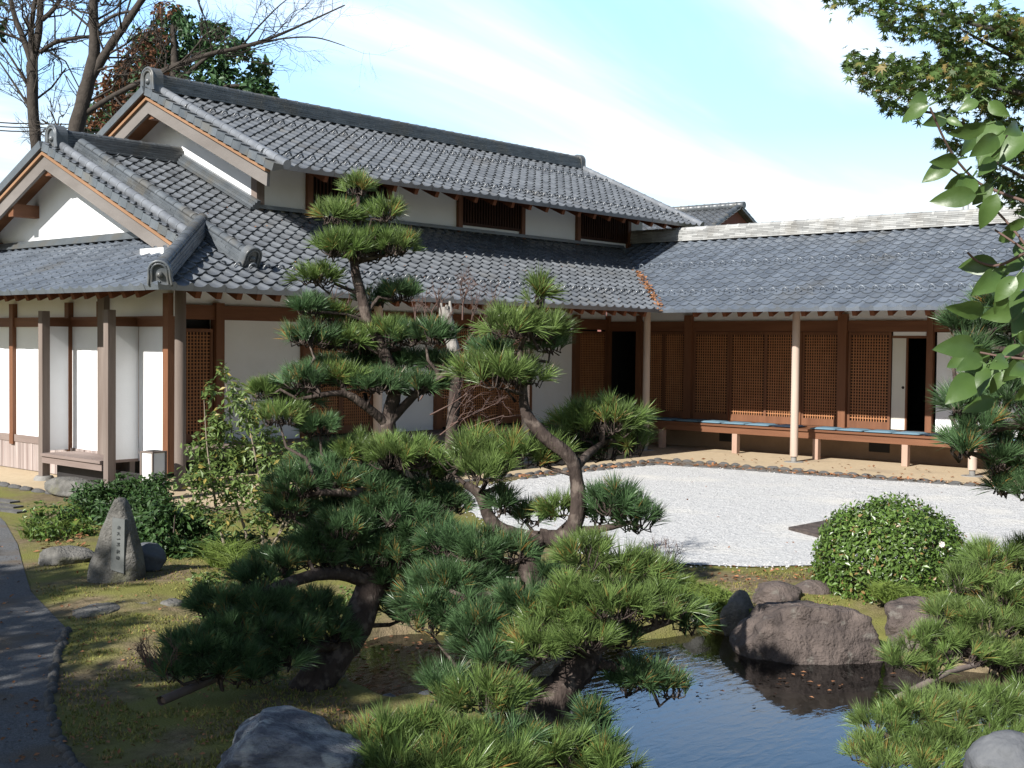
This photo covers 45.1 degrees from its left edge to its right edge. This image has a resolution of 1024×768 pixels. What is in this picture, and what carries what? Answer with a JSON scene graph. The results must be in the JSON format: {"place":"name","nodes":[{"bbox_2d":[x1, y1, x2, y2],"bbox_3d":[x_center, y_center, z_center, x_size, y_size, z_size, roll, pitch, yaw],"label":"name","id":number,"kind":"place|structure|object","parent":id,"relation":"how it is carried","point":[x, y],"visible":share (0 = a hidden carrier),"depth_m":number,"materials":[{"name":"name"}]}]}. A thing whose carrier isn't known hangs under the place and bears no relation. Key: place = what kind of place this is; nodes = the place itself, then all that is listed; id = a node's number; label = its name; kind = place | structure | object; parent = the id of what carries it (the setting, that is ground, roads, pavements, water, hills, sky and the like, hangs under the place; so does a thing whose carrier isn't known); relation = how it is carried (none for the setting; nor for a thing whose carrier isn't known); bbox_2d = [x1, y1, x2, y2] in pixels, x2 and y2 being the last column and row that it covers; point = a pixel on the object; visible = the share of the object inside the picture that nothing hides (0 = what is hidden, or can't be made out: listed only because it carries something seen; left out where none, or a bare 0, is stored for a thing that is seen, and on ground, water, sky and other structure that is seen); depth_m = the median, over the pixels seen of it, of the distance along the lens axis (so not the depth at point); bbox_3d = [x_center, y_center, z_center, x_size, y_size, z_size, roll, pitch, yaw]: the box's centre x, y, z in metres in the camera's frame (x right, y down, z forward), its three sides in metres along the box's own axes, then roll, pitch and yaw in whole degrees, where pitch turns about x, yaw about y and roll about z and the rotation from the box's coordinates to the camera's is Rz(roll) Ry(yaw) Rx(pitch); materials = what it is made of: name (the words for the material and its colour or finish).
{"place":"outdoors","nodes":[
{"label":"outdoors","id":0,"kind":"place"},
{"bbox_2d":[0,518,71,767],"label":"path","id":1,"kind":"structure","parent":0,"point":[18,632],"depth_m":8.67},
{"bbox_2d":[0,122,87,124],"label":"overhead cable","id":2,"kind":"object","parent":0,"point":[27,123],"visible":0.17,"depth_m":34.84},
{"bbox_2d":[0,454,993,766],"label":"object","id":3,"kind":"object","parent":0,"point":[406,636],"depth_m":9.14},
{"bbox_2d":[0,443,1019,510],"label":"earthen floor","id":4,"kind":"structure","parent":0,"point":[25,477],"depth_m":23.66,"materials":[{"name":"soil"}]},
{"bbox_2d":[140,450,166,498],"bbox_3d":[-5.108,1.308,17.573,0.264,0.727,0.264,2,2,33],"label":"box lantern","id":5,"kind":"object","parent":4,"relation":"on","point":[153,461],"visible":0.61,"depth_m":17.50,"materials":[{"name":"paper"}]},
{"bbox_2d":[0,459,1023,767],"bbox_3d":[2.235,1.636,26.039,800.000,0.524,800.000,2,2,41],"label":"ground","id":6,"kind":"structure","parent":0,"point":[696,649],"depth_m":10.01,"materials":[{"name":"plant"}]},
{"bbox_2d":[0,0,7,43],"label":"evergreen tree","id":7,"kind":"object","parent":6,"relation":"on","point":[2,28],"visible":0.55,"depth_m":31.05,"materials":[{"name":"green plant"}]},
{"bbox_2d":[0,498,19,503],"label":"paving slab","id":8,"kind":"structure","parent":6,"relation":"on","point":[3,500],"depth_m":17.28,"materials":[{"name":"stone"}]},
{"bbox_2d":[0,503,23,508],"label":"paving slab","id":9,"kind":"structure","parent":6,"relation":"on","point":[6,505],"depth_m":16.78,"materials":[{"name":"stone"}]},
{"bbox_2d":[0,507,26,513],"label":"paving slab","id":10,"kind":"structure","parent":6,"relation":"on","point":[10,510],"depth_m":16.30,"materials":[{"name":"stone"}]},
{"bbox_2d":[8,484,20,488],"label":"edging stone","id":11,"kind":"object","parent":6,"relation":"on","point":[14,486],"visible":0.8,"depth_m":18.90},
{"bbox_2d":[19,486,32,490],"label":"edging stone","id":12,"kind":"object","parent":6,"relation":"on","point":[25,488],"visible":0.84,"depth_m":18.66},
{"bbox_2d":[31,488,44,492],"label":"edging stone","id":13,"kind":"object","parent":6,"relation":"on","point":[37,490],"visible":0.85,"depth_m":18.42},
{"bbox_2d":[43,689,53,697],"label":"border stone","id":14,"kind":"object","parent":6,"relation":"on","point":[47,693],"visible":0.55,"depth_m":7.89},
{"bbox_2d":[44,696,54,702],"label":"border stone","id":15,"kind":"object","parent":6,"relation":"on","point":[50,699],"visible":0.55,"depth_m":7.79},
{"bbox_2d":[44,704,56,711],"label":"border stone","id":16,"kind":"object","parent":6,"relation":"on","point":[51,707],"visible":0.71,"depth_m":7.58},
{"bbox_2d":[10,513,91,539],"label":"grass clump","id":17,"kind":"object","parent":6,"relation":"on","point":[25,526],"visible":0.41,"depth_m":14.21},
{"bbox_2d":[46,713,56,721],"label":"border stone","id":18,"kind":"object","parent":6,"relation":"on","point":[51,717],"visible":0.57,"depth_m":7.39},
{"bbox_2d":[47,686,57,693],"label":"border stone","id":19,"kind":"object","parent":6,"relation":"on","point":[54,689],"visible":0.58,"depth_m":8.00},
{"bbox_2d":[47,681,58,687],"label":"border stone","id":20,"kind":"object","parent":6,"relation":"on","point":[53,683],"visible":0.57,"depth_m":8.10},
{"bbox_2d":[47,670,59,678],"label":"border stone","id":21,"kind":"object","parent":6,"relation":"on","point":[55,673],"visible":0.55,"depth_m":8.32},
{"bbox_2d":[48,675,58,682],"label":"border stone","id":22,"kind":"object","parent":6,"relation":"on","point":[52,678],"visible":0.61,"depth_m":8.21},
{"bbox_2d":[48,662,59,670],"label":"border stone","id":23,"kind":"object","parent":6,"relation":"on","point":[53,666],"visible":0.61,"depth_m":8.51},
{"bbox_2d":[48,727,61,736],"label":"border stone","id":24,"kind":"object","parent":6,"relation":"on","point":[56,732],"visible":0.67,"depth_m":7.09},
{"bbox_2d":[49,719,61,726],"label":"border stone","id":25,"kind":"object","parent":6,"relation":"on","point":[56,722],"visible":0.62,"depth_m":7.31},
{"bbox_2d":[52,655,62,663],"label":"border stone","id":26,"kind":"object","parent":6,"relation":"on","point":[58,659],"visible":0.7,"depth_m":8.72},
{"bbox_2d":[17,499,98,542],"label":"shrub","id":27,"kind":"object","parent":6,"relation":"on","point":[51,533],"visible":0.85,"depth_m":14.38,"materials":[{"name":"green plant"}]},
{"bbox_2d":[55,735,67,742],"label":"border stone","id":28,"kind":"object","parent":6,"relation":"on","point":[60,738],"visible":0.61,"depth_m":7.02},
{"bbox_2d":[58,744,71,752],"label":"border stone","id":29,"kind":"object","parent":6,"relation":"on","point":[63,748],"visible":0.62,"depth_m":6.83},
{"bbox_2d":[38,545,93,565],"bbox_3d":[-4.555,1.783,12.613,0.628,0.271,0.503,1,2,0],"label":"rock","id":30,"kind":"object","parent":6,"relation":"on","point":[60,555],"visible":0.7,"depth_m":12.46,"materials":[{"name":"stone"}]},
{"bbox_2d":[62,750,75,759],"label":"border stone","id":31,"kind":"object","parent":6,"relation":"on","point":[67,755],"visible":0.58,"depth_m":6.73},
{"bbox_2d":[44,477,96,497],"bbox_3d":[-6.425,1.531,18.069,1.150,0.300,0.550,2,2,41],"label":"step stone","id":32,"kind":"object","parent":6,"relation":"on","point":[59,486],"visible":0.63,"depth_m":17.93,"materials":[{"name":"stone"}]},
{"bbox_2d":[67,756,77,765],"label":"border stone","id":33,"kind":"object","parent":6,"relation":"on","point":[72,760],"visible":0.77,"depth_m":6.63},
{"bbox_2d":[71,762,84,767],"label":"border stone","id":34,"kind":"object","parent":6,"relation":"on","point":[78,765],"visible":0.89,"depth_m":6.56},
{"bbox_2d":[0,0,160,150],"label":"bare tree","id":35,"kind":"object","parent":6,"relation":"on","point":[33,50],"visible":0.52,"depth_m":29.95,"materials":[{"name":"grey plant"}]},
{"bbox_2d":[72,602,119,618],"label":"stepping stone","id":36,"kind":"object","parent":6,"relation":"on","point":[90,611],"visible":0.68,"depth_m":10.31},
{"bbox_2d":[87,497,145,582],"bbox_3d":[-3.764,1.500,11.736,0.533,0.850,0.331,1,2,7],"label":"inscribed stone","id":37,"kind":"object","parent":6,"relation":"on","point":[118,556],"visible":0.94,"depth_m":11.61,"materials":[{"name":"stone"}]},
{"bbox_2d":[60,471,179,525],"bbox_3d":[-5.040,1.526,15.877,1.515,0.710,1.876,0,2,-16],"label":"shrub","id":38,"kind":"object","parent":6,"relation":"on","point":[138,494],"visible":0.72,"depth_m":16.07,"materials":[{"name":"green plant"}]},
{"bbox_2d":[86,0,180,130],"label":"russet tree","id":39,"kind":"object","parent":6,"relation":"on","point":[121,83],"visible":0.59,"depth_m":32.94,"materials":[{"name":"brown plant"}]},
{"bbox_2d":[141,542,166,571],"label":"rock","id":40,"kind":"object","parent":6,"relation":"on","point":[154,554],"visible":0.48,"depth_m":12.09,"materials":[{"name":"stone"}]},
{"bbox_2d":[160,598,183,606],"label":"stepping stone","id":41,"kind":"object","parent":6,"relation":"on","point":[170,602],"visible":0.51,"depth_m":10.65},
{"bbox_2d":[84,2,279,133],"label":"evergreen tree","id":42,"kind":"object","parent":6,"relation":"on","point":[225,77],"visible":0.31,"depth_m":40.13,"materials":[{"name":"green plant"}]},
{"bbox_2d":[134,496,237,559],"bbox_3d":[-3.515,1.646,13.309,1.204,0.857,1.042,0,2,-27],"label":"shrub","id":43,"kind":"object","parent":6,"relation":"on","point":[155,526],"visible":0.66,"depth_m":13.30,"materials":[{"name":"green plant"}]},
{"bbox_2d":[3,0,418,145],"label":"bare tree","id":44,"kind":"object","parent":6,"relation":"on","point":[96,60],"visible":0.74,"depth_m":27.93,"materials":[{"name":"brown plant"}]},
{"bbox_2d":[183,535,268,573],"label":"grass clump","id":45,"kind":"object","parent":6,"relation":"on","point":[221,556],"visible":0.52,"depth_m":12.07,"materials":[{"name":"plant"}]},
{"bbox_2d":[186,569,283,619],"bbox_3d":[-2.281,1.810,10.481,0.910,0.309,1.985,0,2,-17],"label":"shrub","id":46,"kind":"object","parent":6,"relation":"on","point":[213,576],"visible":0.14,"depth_m":11.16,"materials":[{"name":"green plant"}]},
{"bbox_2d":[170,360,319,545],"bbox_3d":[-2.719,0.943,12.885,1.571,2.385,1.044,1,2,-3],"label":"leafy shrub","id":47,"kind":"object","parent":6,"relation":"on","point":[234,453],"visible":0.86,"depth_m":12.83,"materials":[{"name":"green plant"}]},
{"bbox_2d":[224,499,337,547],"bbox_3d":[-2.294,1.540,13.365,1.607,0.763,1.022,1,2,2],"label":"shrub","id":48,"kind":"object","parent":6,"relation":"on","point":[251,536],"visible":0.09,"depth_m":13.22,"materials":[{"name":"green plant"}]},
{"bbox_2d":[216,705,366,767],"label":"rock","id":49,"kind":"object","parent":6,"relation":"on","point":[286,736],"visible":0.97,"depth_m":6.25,"materials":[{"name":"stone"}]},
{"bbox_2d":[133,166,477,691],"bbox_3d":[-1.329,0.333,8.381,1.489,3.818,2.516,2,2,41],"label":"pine tree","id":50,"kind":"object","parent":6,"relation":"on","point":[251,628],"visible":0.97,"depth_m":8.57,"materials":[{"name":"green plant"}]},
{"bbox_2d":[130,627,182,679],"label":"dry twigs","id":51,"kind":"object","parent":50,"relation":"attached to","point":[139,650],"visible":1,"depth_m":7.62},
{"bbox_2d":[157,678,216,705],"bbox_3d":[-1.938,1.913,7.976,0.060,0.068,1.015,1,2,23],"label":"brace pole","id":52,"kind":"object","parent":50,"relation":"attached to","point":[169,697],"visible":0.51,"depth_m":7.67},
{"bbox_2d":[289,526,415,616],"bbox_3d":[-1.429,1.567,11.332,1.409,0.762,1.513,2,2,41],"label":"shrub","id":53,"kind":"object","parent":6,"relation":"on","point":[347,593],"visible":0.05,"depth_m":10.51,"materials":[{"name":"green plant"}]},
{"bbox_2d":[331,266,537,509],"bbox_3d":[-0.666,0.356,10.802,1.157,2.882,2.034,2,2,41],"label":"dead tree","id":54,"kind":"object","parent":6,"relation":"on","point":[454,406],"visible":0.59,"depth_m":11.15,"materials":[{"name":"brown wood"}]},
{"bbox_2d":[0,66,1023,491],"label":"traditional house","id":55,"kind":"structure","parent":6,"relation":"on","point":[144,270],"depth_m":23.72,"materials":[{"name":"tile"}]},
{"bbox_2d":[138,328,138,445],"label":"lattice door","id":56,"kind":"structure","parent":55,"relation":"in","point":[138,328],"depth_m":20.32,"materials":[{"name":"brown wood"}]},
{"bbox_2d":[186,328,212,442],"bbox_3d":[-5.516,0.028,21.091,0.090,1.950,0.890,2,2,41],"label":"lattice door","id":57,"kind":"structure","parent":55,"relation":"in","point":[199,342],"depth_m":21.20,"materials":[{"name":"brown wood"}]},
{"bbox_2d":[310,324,340,434],"bbox_3d":[-3.561,-0.083,23.312,0.090,2.070,0.790,2,2,41],"label":"lattice door","id":58,"kind":"structure","parent":55,"relation":"in","point":[335,404],"depth_m":23.42,"materials":[{"name":"brown wood"}]},
{"bbox_2d":[313,176,386,214],"bbox_3d":[-3.111,-3.757,23.679,0.056,0.900,1.896,2,2,41],"label":"window","id":59,"kind":"structure","parent":55,"relation":"in","point":[320,188],"depth_m":23.35,"materials":[{"name":"brown wood"}]},
{"bbox_2d":[341,349,371,432],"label":"lattice door","id":60,"kind":"structure","parent":55,"relation":"in","point":[350,412],"depth_m":23.88,"materials":[{"name":"brown wood"}]},
{"bbox_2d":[207,206,665,307],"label":"valley leaves","id":61,"kind":"object","parent":55,"relation":"on","point":[653,295],"visible":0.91,"depth_m":26.55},
{"bbox_2d":[442,328,471,426],"bbox_3d":[-1.204,-0.144,25.993,0.090,2.070,0.910,2,2,41],"label":"lattice door","id":62,"kind":"structure","parent":55,"relation":"in","point":[465,332],"depth_m":26.15,"materials":[{"name":"brown wood"}]},
{"bbox_2d":[471,328,499,424],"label":"lattice door","id":63,"kind":"structure","parent":55,"relation":"in","point":[478,402],"depth_m":26.70,"materials":[{"name":"brown wood"}]},
{"bbox_2d":[463,197,521,231],"bbox_3d":[-0.438,-3.826,26.720,0.056,0.900,1.916,2,2,41],"label":"window","id":64,"kind":"structure","parent":55,"relation":"in","point":[482,213],"depth_m":26.71,"materials":[{"name":"brown wood"}]},
{"bbox_2d":[500,329,521,423],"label":"lattice door","id":65,"kind":"structure","parent":55,"relation":"in","point":[508,402],"depth_m":27.30,"materials":[{"name":"brown wood"}]},
{"bbox_2d":[580,331,605,407],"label":"lattice door","id":66,"kind":"structure","parent":55,"relation":"in","point":[592,343],"depth_m":29.52,"materials":[{"name":"brown wood"}]},
{"bbox_2d":[581,213,627,243],"bbox_3d":[2.213,-3.895,29.735,0.056,0.900,1.906,2,2,41],"label":"window","id":67,"kind":"structure","parent":55,"relation":"in","point":[598,229],"depth_m":29.73,"materials":[{"name":"brown wood"}]},
{"bbox_2d":[642,332,663,416],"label":"lattice door","id":68,"kind":"structure","parent":55,"relation":"in","point":[656,338],"depth_m":28.98,"materials":[{"name":"brown wood"}]},
{"bbox_2d":[653,417,680,420],"bbox_3d":[3.496,0.787,27.664,0.540,0.055,0.520,2,3,43],"label":"cushion","id":69,"kind":"object","parent":55,"relation":"on","point":[668,419],"visible":0.88,"depth_m":27.50,"materials":[{"name":"blue fabric"}]},
{"bbox_2d":[663,332,683,417],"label":"lattice door","id":70,"kind":"structure","parent":55,"relation":"in","point":[673,341],"depth_m":28.66,"materials":[{"name":"brown wood"}]},
{"bbox_2d":[676,419,704,421],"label":"cushion","id":71,"kind":"object","parent":55,"relation":"on","point":[689,420],"visible":0.87,"depth_m":27.12,"materials":[{"name":"blue fabric"}]},
{"bbox_2d":[693,332,729,420],"bbox_3d":[4.537,-0.186,28.002,0.940,1.990,0.090,2,2,41],"label":"lattice door","id":72,"kind":"structure","parent":55,"relation":"in","point":[711,359],"depth_m":27.99,"materials":[{"name":"brown wood"}]},
{"bbox_2d":[698,420,729,423],"bbox_3d":[4.425,0.824,26.858,0.540,0.055,0.520,2,3,43],"label":"cushion","id":73,"kind":"object","parent":55,"relation":"on","point":[714,421],"visible":0.91,"depth_m":26.71,"materials":[{"name":"blue fabric"}]},
{"bbox_2d":[722,421,750,424],"bbox_3d":[4.859,0.841,26.475,0.540,0.055,0.520,2,2,40],"label":"cushion","id":74,"kind":"object","parent":55,"relation":"on","point":[737,423],"visible":0.89,"depth_m":26.32,"materials":[{"name":"blue fabric"}]},
{"bbox_2d":[729,332,764,422],"bbox_3d":[5.258,-0.159,27.429,0.920,1.990,0.090,2,2,41],"label":"lattice door","id":75,"kind":"structure","parent":55,"relation":"in","point":[747,349],"depth_m":27.44,"materials":[{"name":"brown wood"}]},
{"bbox_2d":[745,423,779,425],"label":"cushion","id":76,"kind":"object","parent":55,"relation":"on","point":[760,424],"visible":0.98,"depth_m":25.97,"materials":[{"name":"blue fabric"}]},
{"bbox_2d":[764,332,802,424],"bbox_3d":[5.900,-0.132,26.805,0.890,1.990,0.090,2,2,41],"label":"lattice door","id":77,"kind":"structure","parent":55,"relation":"in","point":[778,345],"depth_m":26.86,"materials":[{"name":"brown wood"}]},
{"bbox_2d":[771,424,806,427],"bbox_3d":[5.777,0.876,25.703,0.540,0.055,0.520,2,3,44],"label":"cushion","id":78,"kind":"object","parent":55,"relation":"on","point":[785,425],"visible":0.73,"depth_m":25.59,"materials":[{"name":"blue fabric"}]},
{"bbox_2d":[801,332,836,426],"bbox_3d":[6.583,-0.107,26.265,0.870,1.990,0.090,2,2,41],"label":"lattice door","id":79,"kind":"structure","parent":55,"relation":"in","point":[819,351],"depth_m":26.28,"materials":[{"name":"brown wood"}]},
{"bbox_2d":[810,426,842,429],"bbox_3d":[6.424,0.903,25.090,0.540,0.055,0.520,2,2,40],"label":"cushion","id":80,"kind":"object","parent":55,"relation":"on","point":[825,428],"visible":0.88,"depth_m":24.96,"materials":[{"name":"blue fabric"}]},
{"bbox_2d":[836,428,870,431],"bbox_3d":[6.876,0.919,24.727,0.540,0.055,0.520,2,3,43],"label":"cushion","id":81,"kind":"object","parent":55,"relation":"on","point":[854,429],"visible":0.9,"depth_m":24.57,"materials":[{"name":"blue fabric"}]},
{"bbox_2d":[847,332,892,429],"bbox_3d":[7.395,-0.073,25.493,0.930,1.990,0.090,2,2,41],"label":"lattice door","id":82,"kind":"structure","parent":55,"relation":"in","point":[869,353],"depth_m":25.48,"materials":[{"name":"brown wood"}]},
{"bbox_2d":[864,429,900,433],"bbox_3d":[7.307,0.937,24.324,0.540,0.055,0.520,2,2,39],"label":"cushion","id":83,"kind":"object","parent":55,"relation":"on","point":[881,431],"visible":0.94,"depth_m":24.20,"materials":[{"name":"blue fabric"}]},
{"bbox_2d":[891,338,908,429],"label":"paper door","id":84,"kind":"structure","parent":55,"relation":"in","point":[900,351],"depth_m":25.07,"materials":[{"name":"white paper"}]},
{"bbox_2d":[892,431,928,434],"bbox_3d":[7.740,0.954,23.938,0.540,0.055,0.520,2,2,42],"label":"cushion","id":85,"kind":"object","parent":55,"relation":"on","point":[909,433],"visible":0.97,"depth_m":23.79,"materials":[{"name":"blue fabric"}]},
{"bbox_2d":[335,262,721,767],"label":"pine tree","id":86,"kind":"object","parent":6,"relation":"on","point":[442,592],"visible":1,"depth_m":7.62,"materials":[{"name":"green plant"}]},
{"bbox_2d":[225,460,977,507],"bbox_3d":[4.731,1.682,20.326,18.048,0.001,8.706,1,2,2],"label":"gutter","id":87,"kind":"object","parent":6,"relation":"on","point":[701,464],"visible":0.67,"depth_m":23.27,"materials":[{"name":"stone"}]},
{"bbox_2d":[641,535,687,563],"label":"bare twig bush","id":88,"kind":"object","parent":6,"relation":"on","point":[676,555],"visible":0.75,"depth_m":12.78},
{"bbox_2d":[368,664,1023,767],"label":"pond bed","id":89,"kind":"object","parent":6,"relation":"in","point":[730,726],"visible":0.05,"depth_m":8.88,"materials":[{"name":"liquid"}]},
{"bbox_2d":[729,600,886,694],"bbox_3d":[2.369,2.163,9.927,1.216,0.856,0.754,1,2,0],"label":"rock","id":90,"kind":"object","parent":89,"relation":"on","point":[821,645],"visible":0.94,"depth_m":9.66,"materials":[{"name":"stone"}]},
{"bbox_2d":[665,569,755,611],"bbox_3d":[1.716,1.873,11.206,0.710,0.189,1.411,0,2,-23],"label":"grass clump","id":91,"kind":"object","parent":6,"relation":"on","point":[716,594],"visible":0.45,"depth_m":11.02,"materials":[{"name":"plant"}]},
{"bbox_2d":[706,601,758,630],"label":"grass clump","id":92,"kind":"object","parent":6,"relation":"on","point":[718,622],"visible":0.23,"depth_m":10.61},
{"bbox_2d":[719,590,752,636],"bbox_3d":[1.930,2.006,10.548,0.290,0.482,0.244,1,2,17],"label":"rock","id":93,"kind":"object","parent":6,"relation":"on","point":[732,616],"visible":0.72,"depth_m":10.47,"materials":[{"name":"stone"}]},
{"bbox_2d":[461,464,1023,569],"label":"gravel court","id":94,"kind":"object","parent":6,"relation":"on","point":[758,513],"visible":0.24,"depth_m":17.60,"materials":[{"name":"gravel"}]},
{"bbox_2d":[788,518,895,537],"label":"stone slab","id":95,"kind":"structure","parent":94,"relation":"on","point":[810,529],"depth_m":15.30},
{"bbox_2d":[751,581,802,603],"bbox_3d":[2.415,1.945,11.256,0.496,0.287,0.347,1,2,0],"label":"rock","id":96,"kind":"object","parent":6,"relation":"on","point":[775,591],"visible":0.73,"depth_m":11.15,"materials":[{"name":"stone"}]},
{"bbox_2d":[795,579,833,594],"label":"rock","id":97,"kind":"object","parent":6,"relation":"on","point":[814,587],"visible":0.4,"depth_m":11.33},
{"bbox_2d":[807,491,971,604],"bbox_3d":[3.550,1.505,11.611,1.518,0.960,1.628,2,2,41],"label":"round bush","id":98,"kind":"object","parent":6,"relation":"on","point":[845,536],"visible":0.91,"depth_m":11.21,"materials":[{"name":"green plant"}]},
{"bbox_2d":[857,576,952,602],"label":"grass clump","id":99,"kind":"object","parent":6,"relation":"on","point":[884,592],"visible":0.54,"depth_m":10.67,"materials":[{"name":"plant"}]},
{"bbox_2d":[887,630,932,651],"bbox_3d":[3.190,2.121,9.842,0.363,0.285,0.254,1,2,0],"label":"rock","id":100,"kind":"object","parent":6,"relation":"on","point":[901,631],"visible":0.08,"depth_m":9.78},
{"bbox_2d":[884,596,946,635],"bbox_3d":[3.349,1.976,10.210,0.530,0.414,0.371,1,2,0],"label":"rock","id":101,"kind":"object","parent":6,"relation":"on","point":[900,612],"visible":0.48,"depth_m":10.11,"materials":[{"name":"stone"}]},
{"bbox_2d":[821,0,1023,217],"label":"maple tree","id":102,"kind":"object","parent":6,"relation":"on","point":[974,73],"visible":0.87,"depth_m":7.24,"materials":[{"name":"green plant"}]},
{"bbox_2d":[834,529,1023,767],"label":"pine tree","id":103,"kind":"object","parent":6,"relation":"on","point":[936,732],"visible":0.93,"depth_m":7.21,"materials":[{"name":"green plant"}]},
{"bbox_2d":[925,278,1023,501],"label":"pine tree","id":104,"kind":"object","parent":6,"relation":"on","point":[1004,456],"visible":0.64,"depth_m":7.16,"materials":[{"name":"green plant"}]},
{"bbox_2d":[963,729,1023,767],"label":"rock","id":105,"kind":"object","parent":6,"relation":"on","point":[1000,749],"visible":1,"depth_m":5.68,"materials":[{"name":"stone"}]},
{"bbox_2d":[0,0,1023,222],"label":"sky","id":106,"kind":"structure","parent":0,"point":[677,103],"materials":[{"name":"blue"}]},
{"bbox_2d":[597,202,756,331],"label":"neighbour house","id":107,"kind":"structure","parent":0,"point":[722,213],"depth_m":45.31,"materials":[{"name":"tile"}]},
{"bbox_2d":[902,88,1023,412],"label":"broadleaf branch","id":108,"kind":"object","parent":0,"point":[989,148],"visible":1,"depth_m":2.74,"materials":[{"name":"green plant"}]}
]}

